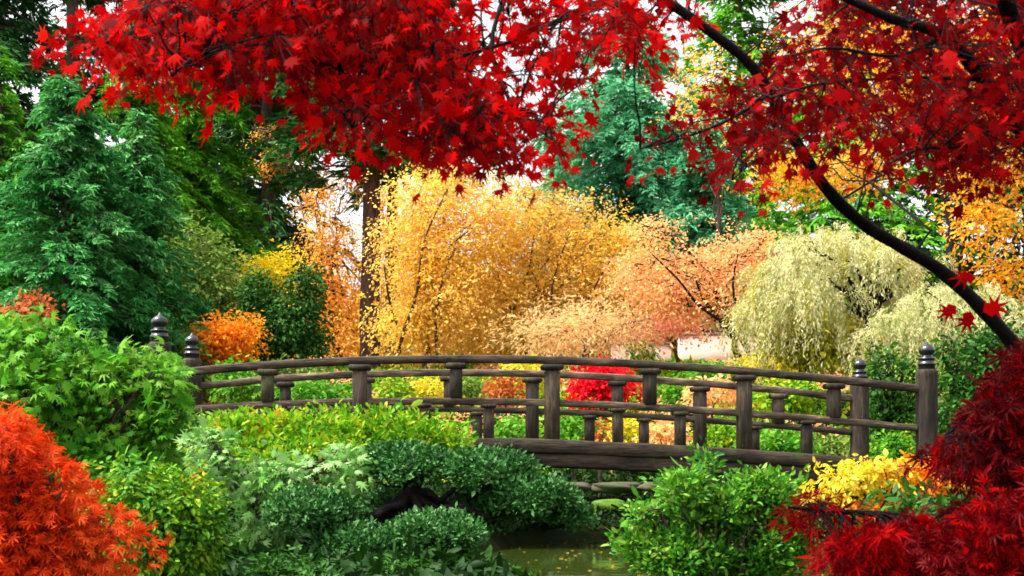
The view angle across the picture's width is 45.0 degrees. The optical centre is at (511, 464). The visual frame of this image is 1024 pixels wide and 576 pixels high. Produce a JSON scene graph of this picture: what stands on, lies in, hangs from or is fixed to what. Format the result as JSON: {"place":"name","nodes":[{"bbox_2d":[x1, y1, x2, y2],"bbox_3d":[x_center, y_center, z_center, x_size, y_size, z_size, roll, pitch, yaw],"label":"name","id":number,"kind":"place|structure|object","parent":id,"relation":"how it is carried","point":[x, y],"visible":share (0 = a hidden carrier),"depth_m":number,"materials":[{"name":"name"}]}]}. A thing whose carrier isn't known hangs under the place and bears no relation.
{"place":"outdoors","nodes":[
{"label":"outdoors","id":0,"kind":"place"},
{"bbox_2d":[49,349,969,575],"bbox_3d":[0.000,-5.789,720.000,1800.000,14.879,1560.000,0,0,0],"label":"ground","id":1,"kind":"structure","parent":0,"point":[509,539],"depth_m":20.62,"materials":[{"name":"green plant"}]},
{"bbox_2d":[0,287,65,329],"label":"maple","id":2,"kind":"object","parent":1,"relation":"on","point":[25,310],"visible":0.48,"depth_m":19.91,"materials":[{"name":"orange plant"}]},
{"bbox_2d":[0,45,75,360],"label":"cypress tree","id":3,"kind":"object","parent":1,"relation":"on","point":[10,117],"visible":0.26,"depth_m":25.93,"materials":[{"name":"green plant"}]},
{"bbox_2d":[0,0,124,306],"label":"conifer tree","id":4,"kind":"object","parent":1,"relation":"on","point":[12,41],"visible":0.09,"depth_m":29.83,"materials":[{"name":"green plant"}]},
{"bbox_2d":[1,0,154,288],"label":"conifer tree","id":5,"kind":"object","parent":1,"relation":"on","point":[72,9],"visible":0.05,"depth_m":48.29,"materials":[{"name":"green plant"}]},
{"bbox_2d":[0,400,173,575],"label":"lace maple","id":6,"kind":"object","parent":1,"relation":"on","point":[38,538],"visible":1,"depth_m":4.52,"materials":[{"name":"orange plant"}]},
{"bbox_2d":[0,302,205,532],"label":"maple shrub","id":7,"kind":"object","parent":1,"relation":"on","point":[60,393],"visible":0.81,"depth_m":9.37,"materials":[{"name":"green plant"}]},
{"bbox_2d":[0,73,211,366],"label":"cypress tree","id":8,"kind":"object","parent":1,"relation":"on","point":[82,199],"visible":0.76,"depth_m":23.59,"materials":[{"name":"green plant"}]},
{"bbox_2d":[56,106,230,417],"bbox_3d":[-7.855,-4.062,25.621,4.380,6.623,3.882,0,0,0],"label":"cypress tree","id":9,"kind":"object","parent":1,"relation":"on","point":[136,171],"visible":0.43,"depth_m":25.29,"materials":[{"name":"green plant"}]},
{"bbox_2d":[79,1,222,345],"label":"conifer tree","id":10,"kind":"object","parent":1,"relation":"on","point":[160,138],"visible":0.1,"depth_m":32.84,"materials":[{"name":"green plant"}]},
{"bbox_2d":[68,445,239,575],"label":"clipped azalea","id":11,"kind":"object","parent":1,"relation":"on","point":[185,515],"visible":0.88,"depth_m":6.18,"materials":[{"name":"green leaf"},{"name":"brown bark"}]},
{"bbox_2d":[115,207,281,401],"bbox_3d":[-7.266,-3.587,28.188,4.199,4.461,3.848,0,0,0],"label":"broadleaf tree","id":12,"kind":"object","parent":1,"relation":"on","point":[217,287],"visible":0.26,"depth_m":27.75,"materials":[{"name":"green plant"}]},
{"bbox_2d":[146,46,280,371],"bbox_3d":[-9.287,-9.297,36.101,5.458,14.254,5.771,0,0,33],"label":"conifer tree","id":13,"kind":"object","parent":1,"relation":"on","point":[212,185],"visible":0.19,"depth_m":35.55,"materials":[{"name":"green plant"}]},
{"bbox_2d":[179,302,273,401],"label":"maple","id":14,"kind":"object","parent":1,"relation":"on","point":[223,336],"visible":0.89,"depth_m":24.81,"materials":[{"name":"orange plant"}]},
{"bbox_2d":[206,354,274,411],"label":"shrub","id":15,"kind":"object","parent":1,"relation":"on","point":[226,391],"visible":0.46,"depth_m":21.86,"materials":[{"name":"green plant"}]},
{"bbox_2d":[153,90,357,335],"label":"conifer tree","id":16,"kind":"object","parent":1,"relation":"on","point":[293,197],"visible":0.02,"depth_m":54.10,"materials":[{"name":"green plant"}]},
{"bbox_2d":[229,238,303,358],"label":"broadleaf tree","id":17,"kind":"object","parent":1,"relation":"on","point":[273,263],"visible":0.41,"depth_m":33.79,"materials":[{"name":"yellow plant"}]},
{"bbox_2d":[172,412,377,553],"bbox_3d":[-1.695,0.198,8.878,1.509,1.170,0.747,0,0,0],"label":"maple shrub","id":18,"kind":"object","parent":1,"relation":"on","point":[263,479],"visible":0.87,"depth_m":8.80,"materials":[{"name":"green plant"}]},
{"bbox_2d":[201,27,360,322],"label":"conifer tree","id":19,"kind":"object","parent":1,"relation":"on","point":[275,229],"visible":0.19,"depth_m":45.79,"materials":[{"name":"green plant"}]},
{"bbox_2d":[232,258,338,409],"bbox_3d":[-4.995,-2.819,27.023,2.497,3.419,1.998,0,0,0],"label":"evergreen shrub","id":20,"kind":"object","parent":1,"relation":"on","point":[292,336],"visible":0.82,"depth_m":26.77,"materials":[{"name":"green plant"}]},
{"bbox_2d":[252,353,330,391],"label":"shrub","id":21,"kind":"object","parent":1,"relation":"on","point":[285,371],"visible":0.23,"depth_m":25.89,"materials":[{"name":"green plant"}]},
{"bbox_2d":[240,544,346,575],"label":"leafy plant","id":22,"kind":"object","parent":1,"relation":"on","point":[275,564],"visible":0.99,"depth_m":6.75,"materials":[{"name":"green plant"}]},
{"bbox_2d":[274,370,351,423],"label":"shrub","id":23,"kind":"object","parent":1,"relation":"on","point":[324,390],"visible":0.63,"depth_m":23.30,"materials":[{"name":"green plant"}]},
{"bbox_2d":[237,123,414,358],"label":"autumn tree","id":24,"kind":"object","parent":1,"relation":"on","point":[321,247],"visible":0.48,"depth_m":40.46,"materials":[{"name":"brown plant"}]},
{"bbox_2d":[176,394,481,501],"bbox_3d":[-1.862,-0.023,12.542,3.156,1.363,2.409,0,0,0],"label":"azalea hedge","id":25,"kind":"object","parent":1,"relation":"on","point":[283,430],"visible":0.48,"depth_m":12.20,"materials":[{"name":"green plant"}]},
{"bbox_2d":[296,262,383,352],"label":"tree","id":26,"kind":"object","parent":1,"relation":"on","point":[344,298],"visible":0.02,"depth_m":57.66,"materials":[{"name":"brown plant"}]},
{"bbox_2d":[229,0,515,368],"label":"conifer tree","id":27,"kind":"object","parent":1,"relation":"on","point":[372,185],"visible":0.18,"depth_m":36.75,"materials":[{"name":"green plant"}]},
{"bbox_2d":[352,175,415,338],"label":"tree","id":28,"kind":"object","parent":1,"relation":"on","point":[382,208],"visible":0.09,"depth_m":51.78,"materials":[{"name":"yellow plant"}]},
{"bbox_2d":[272,0,497,355],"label":"conifer tree","id":29,"kind":"object","parent":1,"relation":"on","point":[310,158],"visible":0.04,"depth_m":39.87,"materials":[{"name":"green plant"}]},
{"bbox_2d":[372,377,423,413],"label":"shrub","id":30,"kind":"object","parent":1,"relation":"on","point":[399,389],"visible":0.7,"depth_m":22.89,"materials":[{"name":"green plant"}]},
{"bbox_2d":[345,551,457,575],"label":"leafy plant","id":31,"kind":"object","parent":1,"relation":"on","point":[403,563],"visible":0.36,"depth_m":7.34,"materials":[{"name":"green plant"}]},
{"bbox_2d":[260,435,600,561],"bbox_3d":[-0.540,0.257,8.797,1.945,0.952,1.928,0,0,26],"label":"cloud pruned pine","id":32,"kind":"object","parent":1,"relation":"on","point":[513,486],"visible":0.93,"depth_m":8.76,"materials":[{"name":"green plant"}]},
{"bbox_2d":[403,376,465,418],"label":"shrub","id":33,"kind":"object","parent":1,"relation":"on","point":[425,390],"visible":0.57,"depth_m":23.87,"materials":[{"name":"yellow plant"}]},
{"bbox_2d":[331,160,551,368],"bbox_3d":[-1.803,-5.566,33.819,5.914,6.917,5.502,0,0,0],"label":"autumn tree","id":34,"kind":"object","parent":1,"relation":"on","point":[429,270],"visible":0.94,"depth_m":33.56,"materials":[{"name":"yellow plant"}]},
{"bbox_2d":[411,268,533,348],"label":"tree","id":35,"kind":"object","parent":1,"relation":"on","point":[472,304],"visible":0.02,"depth_m":61.17,"materials":[{"name":"orange plant"}]},
{"bbox_2d":[454,376,493,426],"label":"shrub","id":36,"kind":"object","parent":1,"relation":"on","point":[467,388],"visible":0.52,"depth_m":24.89,"materials":[{"name":"green plant"}]},
{"bbox_2d":[460,547,534,575],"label":"leafy plant","id":37,"kind":"object","parent":1,"relation":"on","point":[530,573],"visible":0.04,"depth_m":8.27,"materials":[{"name":"green plant"}]},
{"bbox_2d":[478,369,525,417],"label":"shrub","id":38,"kind":"object","parent":1,"relation":"on","point":[508,390],"visible":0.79,"depth_m":23.91,"materials":[{"name":"orange plant"}]},
{"bbox_2d":[25,468,984,575],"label":"undergrowth","id":39,"kind":"object","parent":1,"relation":"on","point":[479,563],"visible":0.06,"depth_m":8.00,"materials":[{"name":"green plant"}]},
{"bbox_2d":[482,407,543,438],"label":"shrub","id":40,"kind":"object","parent":1,"relation":"on","point":[514,426],"visible":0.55,"depth_m":20.88,"materials":[{"name":"green plant"}]},
{"bbox_2d":[28,0,1023,349],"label":"red maple","id":41,"kind":"object","parent":1,"relation":"on","point":[214,44],"visible":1,"depth_m":3.45,"materials":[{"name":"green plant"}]},
{"bbox_2d":[491,352,562,396],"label":"shrub","id":42,"kind":"object","parent":1,"relation":"on","point":[529,367],"visible":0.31,"depth_m":26.85,"materials":[{"name":"yellow plant"}]},
{"bbox_2d":[92,348,970,481],"bbox_3d":[0.487,-1.747,30.752,29.302,4.306,18.800,0,0,0],"label":"ground cover","id":43,"kind":"object","parent":1,"relation":"on","point":[471,366],"visible":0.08,"depth_m":28.87,"materials":[{"name":"green plant"}]},
{"bbox_2d":[99,349,965,456],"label":"fallen leaves","id":44,"kind":"object","parent":1,"relation":"on","point":[496,367],"visible":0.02,"depth_m":28.83,"materials":[{"name":"pink plant"}]},
{"bbox_2d":[148,312,937,502],"bbox_3d":[0.436,-0.251,17.255,10.310,3.330,2.708,0,0,-5],"label":"footbridge","id":45,"kind":"object","parent":1,"relation":"on","point":[553,450],"visible":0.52,"depth_m":16.21,"materials":[{"name":"brown wood"}]},
{"bbox_2d":[419,175,680,365],"bbox_3d":[1.124,-5.555,35.975,7.956,6.433,5.830,0,0,0],"label":"autumn tree","id":46,"kind":"object","parent":1,"relation":"on","point":[563,270],"visible":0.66,"depth_m":35.53,"materials":[{"name":"yellow plant"}]},
{"bbox_2d":[539,407,607,481],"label":"shrub","id":47,"kind":"object","parent":1,"relation":"on","point":[574,431],"visible":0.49,"depth_m":20.89,"materials":[{"name":"green plant"}]},
{"bbox_2d":[474,285,684,371],"bbox_3d":[1.662,-3.177,31.055,5.277,2.614,4.130,0,0,0],"label":"autumn shrub","id":48,"kind":"object","parent":1,"relation":"on","point":[587,329],"visible":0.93,"depth_m":30.87,"materials":[{"name":"orange plant"}]},
{"bbox_2d":[570,482,591,492],"bbox_3d":[0.935,0.385,20.300,0.835,0.185,0.605,0,0,0],"label":"edging stone","id":49,"kind":"object","parent":1,"relation":"on","point":[584,487],"visible":0.27,"depth_m":20.06,"materials":[{"name":"grey stone"}]},
{"bbox_2d":[560,353,642,419],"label":"dwarf maple","id":50,"kind":"object","parent":1,"relation":"on","point":[585,391],"visible":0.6,"depth_m":25.27,"materials":[{"name":"red plant"}]},
{"bbox_2d":[580,417,624,497],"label":"shrub","id":51,"kind":"object","parent":1,"relation":"on","point":[598,434],"visible":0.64,"depth_m":20.56,"materials":[{"name":"orange plant"}]},
{"bbox_2d":[592,499,626,516],"bbox_3d":[1.552,0.718,19.707,0.618,0.324,0.603,0,0,0],"label":"moss mound","id":52,"kind":"object","parent":1,"relation":"on","point":[604,504],"visible":0.45,"depth_m":19.48,"materials":[{"name":"green plant"}]},
{"bbox_2d":[591,482,641,493],"bbox_3d":[1.718,0.385,20.300,0.906,0.190,0.673,0,0,0],"label":"edging stone","id":53,"kind":"object","parent":1,"relation":"on","point":[613,487],"visible":0.96,"depth_m":20.06,"materials":[{"name":"grey stone"}]},
{"bbox_2d":[470,21,775,351],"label":"fir tree","id":54,"kind":"object","parent":1,"relation":"on","point":[613,146],"visible":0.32,"depth_m":42.24,"materials":[{"name":"green plant"}]},
{"bbox_2d":[600,411,660,473],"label":"shrub","id":55,"kind":"object","parent":1,"relation":"on","point":[630,428],"visible":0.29,"depth_m":21.84,"materials":[{"name":"yellow plant"}]},
{"bbox_2d":[254,319,1011,365],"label":"undergrowth","id":56,"kind":"object","parent":1,"relation":"on","point":[521,352],"visible":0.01,"depth_m":43.23,"materials":[{"name":"green plant"}]},
{"bbox_2d":[609,342,670,361],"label":"garden wall","id":57,"kind":"structure","parent":1,"relation":"on","point":[667,355],"depth_m":34.45,"materials":[{"name":"pink paint"}]},
{"bbox_2d":[621,340,660,368],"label":"shrub","id":58,"kind":"object","parent":1,"relation":"on","point":[638,356],"visible":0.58,"depth_m":31.85,"materials":[{"name":"green plant"}]},
{"bbox_2d":[631,501,671,512],"bbox_3d":[2.253,0.734,19.723,0.835,0.294,0.644,0,0,0],"label":"moss mound","id":59,"kind":"object","parent":1,"relation":"on","point":[653,502],"visible":0.1,"depth_m":19.54,"materials":[{"name":"green plant"}]},
{"bbox_2d":[636,482,667,492],"bbox_3d":[2.437,0.384,20.304,0.828,0.185,0.585,0,0,0],"label":"edging stone","id":60,"kind":"object","parent":1,"relation":"on","point":[645,486],"visible":0.34,"depth_m":20.08,"materials":[{"name":"grey stone"}]},
{"bbox_2d":[631,412,692,444],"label":"shrub","id":61,"kind":"object","parent":1,"relation":"on","point":[667,438],"visible":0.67,"depth_m":20.86,"materials":[{"name":"orange plant"}]},
{"bbox_2d":[611,310,719,362],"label":"autumn tree","id":62,"kind":"object","parent":1,"relation":"on","point":[670,328],"visible":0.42,"depth_m":32.44,"materials":[{"name":"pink plant"}]},
{"bbox_2d":[657,372,693,413],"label":"shrub","id":63,"kind":"object","parent":1,"relation":"on","point":[670,392],"visible":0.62,"depth_m":25.86,"materials":[{"name":"green plant"}]},
{"bbox_2d":[598,210,792,367],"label":"autumn tree","id":64,"kind":"object","parent":1,"relation":"on","point":[674,289],"visible":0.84,"depth_m":30.75,"materials":[{"name":"orange plant"}]},
{"bbox_2d":[632,116,765,339],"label":"fir tree","id":65,"kind":"object","parent":1,"relation":"on","point":[696,232],"visible":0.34,"depth_m":39.56,"materials":[{"name":"green plant"}]},
{"bbox_2d":[676,373,735,425],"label":"shrub","id":66,"kind":"object","parent":1,"relation":"on","point":[712,393],"visible":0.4,"depth_m":24.89,"materials":[{"name":"orange plant"}]},
{"bbox_2d":[646,38,767,332],"bbox_3d":[5.692,-7.709,35.843,4.281,9.242,3.036,0,0,-37],"label":"autumn tree","id":67,"kind":"object","parent":1,"relation":"on","point":[719,203],"visible":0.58,"depth_m":35.97,"materials":[{"name":"yellow plant"}]},
{"bbox_2d":[674,358,740,389],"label":"shrub","id":68,"kind":"object","parent":1,"relation":"on","point":[707,375],"visible":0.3,"depth_m":28.91,"materials":[{"name":"green plant"}]},
{"bbox_2d":[677,333,756,361],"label":"garden wall","id":69,"kind":"structure","parent":1,"relation":"on","point":[704,350],"depth_m":33.85,"materials":[{"name":"white paint"}]},
{"bbox_2d":[601,435,833,575],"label":"glossy bush","id":70,"kind":"object","parent":1,"relation":"on","point":[695,496],"visible":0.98,"depth_m":7.90,"materials":[{"name":"green plant"}]},
{"bbox_2d":[688,415,762,447],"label":"shrub","id":71,"kind":"object","parent":1,"relation":"on","point":[722,437],"visible":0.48,"depth_m":21.84,"materials":[{"name":"green plant"}]},
{"bbox_2d":[650,0,836,270],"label":"conifer tree","id":72,"kind":"object","parent":1,"relation":"on","point":[721,21],"visible":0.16,"depth_m":54.47,"materials":[{"name":"green plant"}]},
{"bbox_2d":[727,352,807,383],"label":"shrub","id":73,"kind":"object","parent":1,"relation":"on","point":[778,365],"visible":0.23,"depth_m":28.82,"materials":[{"name":"yellow plant"}]},
{"bbox_2d":[730,412,827,453],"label":"shrub","id":74,"kind":"object","parent":1,"relation":"on","point":[789,438],"visible":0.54,"depth_m":20.79,"materials":[{"name":"green plant"}]},
{"bbox_2d":[752,378,825,423],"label":"shrub","id":75,"kind":"object","parent":1,"relation":"on","point":[794,403],"visible":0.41,"depth_m":22.87,"materials":[{"name":"green plant"}]},
{"bbox_2d":[745,310,878,401],"bbox_3d":[6.647,-2.356,26.952,3.148,2.192,2.193,0,0,0],"label":"broadleaf shrub","id":76,"kind":"object","parent":1,"relation":"on","point":[803,362],"visible":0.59,"depth_m":26.66,"materials":[{"name":"green plant"}]},
{"bbox_2d":[791,426,849,456],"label":"shrub","id":77,"kind":"object","parent":1,"relation":"on","point":[829,445],"visible":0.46,"depth_m":21.79,"materials":[{"name":"green plant"}]},
{"bbox_2d":[713,220,957,413],"bbox_3d":[6.848,-2.934,26.246,5.634,4.559,3.847,0,0,-39],"label":"weeping tree","id":78,"kind":"object","parent":1,"relation":"on","point":[814,291],"visible":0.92,"depth_m":25.51,"materials":[{"name":"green plant"}]},
{"bbox_2d":[720,0,1023,349],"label":"autumn tree","id":79,"kind":"object","parent":1,"relation":"on","point":[952,237],"visible":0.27,"depth_m":26.99,"materials":[{"name":"orange plant"}]},
{"bbox_2d":[739,0,1021,340],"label":"conifer tree","id":80,"kind":"object","parent":1,"relation":"on","point":[892,219],"visible":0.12,"depth_m":40.63,"materials":[{"name":"green plant"}]},
{"bbox_2d":[798,447,977,534],"bbox_3d":[2.164,0.752,7.016,1.090,1.698,0.526,0,0,0],"label":"autumn bush","id":81,"kind":"object","parent":1,"relation":"on","point":[857,474],"visible":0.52,"depth_m":6.94,"materials":[{"name":"yellow plant"}]},
{"bbox_2d":[869,423,914,491],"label":"shrub","id":82,"kind":"object","parent":1,"relation":"on","point":[894,452],"visible":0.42,"depth_m":20.85,"materials":[{"name":"green plant"}]},
{"bbox_2d":[847,340,938,455],"bbox_3d":[6.738,-0.848,21.610,1.777,2.629,1.411,0,0,0],"label":"broadleaf shrub","id":83,"kind":"object","parent":1,"relation":"on","point":[893,402],"visible":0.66,"depth_m":21.43,"materials":[{"name":"green plant"}]},
{"bbox_2d":[766,337,1023,575],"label":"crimson maple","id":84,"kind":"object","parent":1,"relation":"on","point":[981,441],"visible":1,"depth_m":3.57,"materials":[{"name":"red plant"}]},
{"bbox_2d":[858,476,988,528],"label":"broadleaf shrub","id":85,"kind":"object","parent":1,"relation":"on","point":[941,498],"visible":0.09,"depth_m":6.48,"materials":[{"name":"green plant"}]},
{"bbox_2d":[824,281,1023,425],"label":"weeping tree","id":86,"kind":"object","parent":1,"relation":"on","point":[894,324],"visible":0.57,"depth_m":22.93,"materials":[{"name":"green plant"}]},
{"bbox_2d":[885,1,1023,348],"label":"autumn tree","id":87,"kind":"object","parent":1,"relation":"on","point":[1015,234],"visible":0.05,"depth_m":40.21,"materials":[{"name":"orange plant"}]},
{"bbox_2d":[912,304,1023,502],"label":"broadleaf shrub","id":88,"kind":"object","parent":1,"relation":"on","point":[975,365],"visible":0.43,"depth_m":19.78,"materials":[{"name":"green plant"}]},
{"bbox_2d":[0,0,1022,350],"label":"sky","id":89,"kind":"structure","parent":0,"point":[485,17],"materials":[{"name":"white"}]},
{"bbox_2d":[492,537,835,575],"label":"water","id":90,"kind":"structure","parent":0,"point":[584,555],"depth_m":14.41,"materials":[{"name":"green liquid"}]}
]}

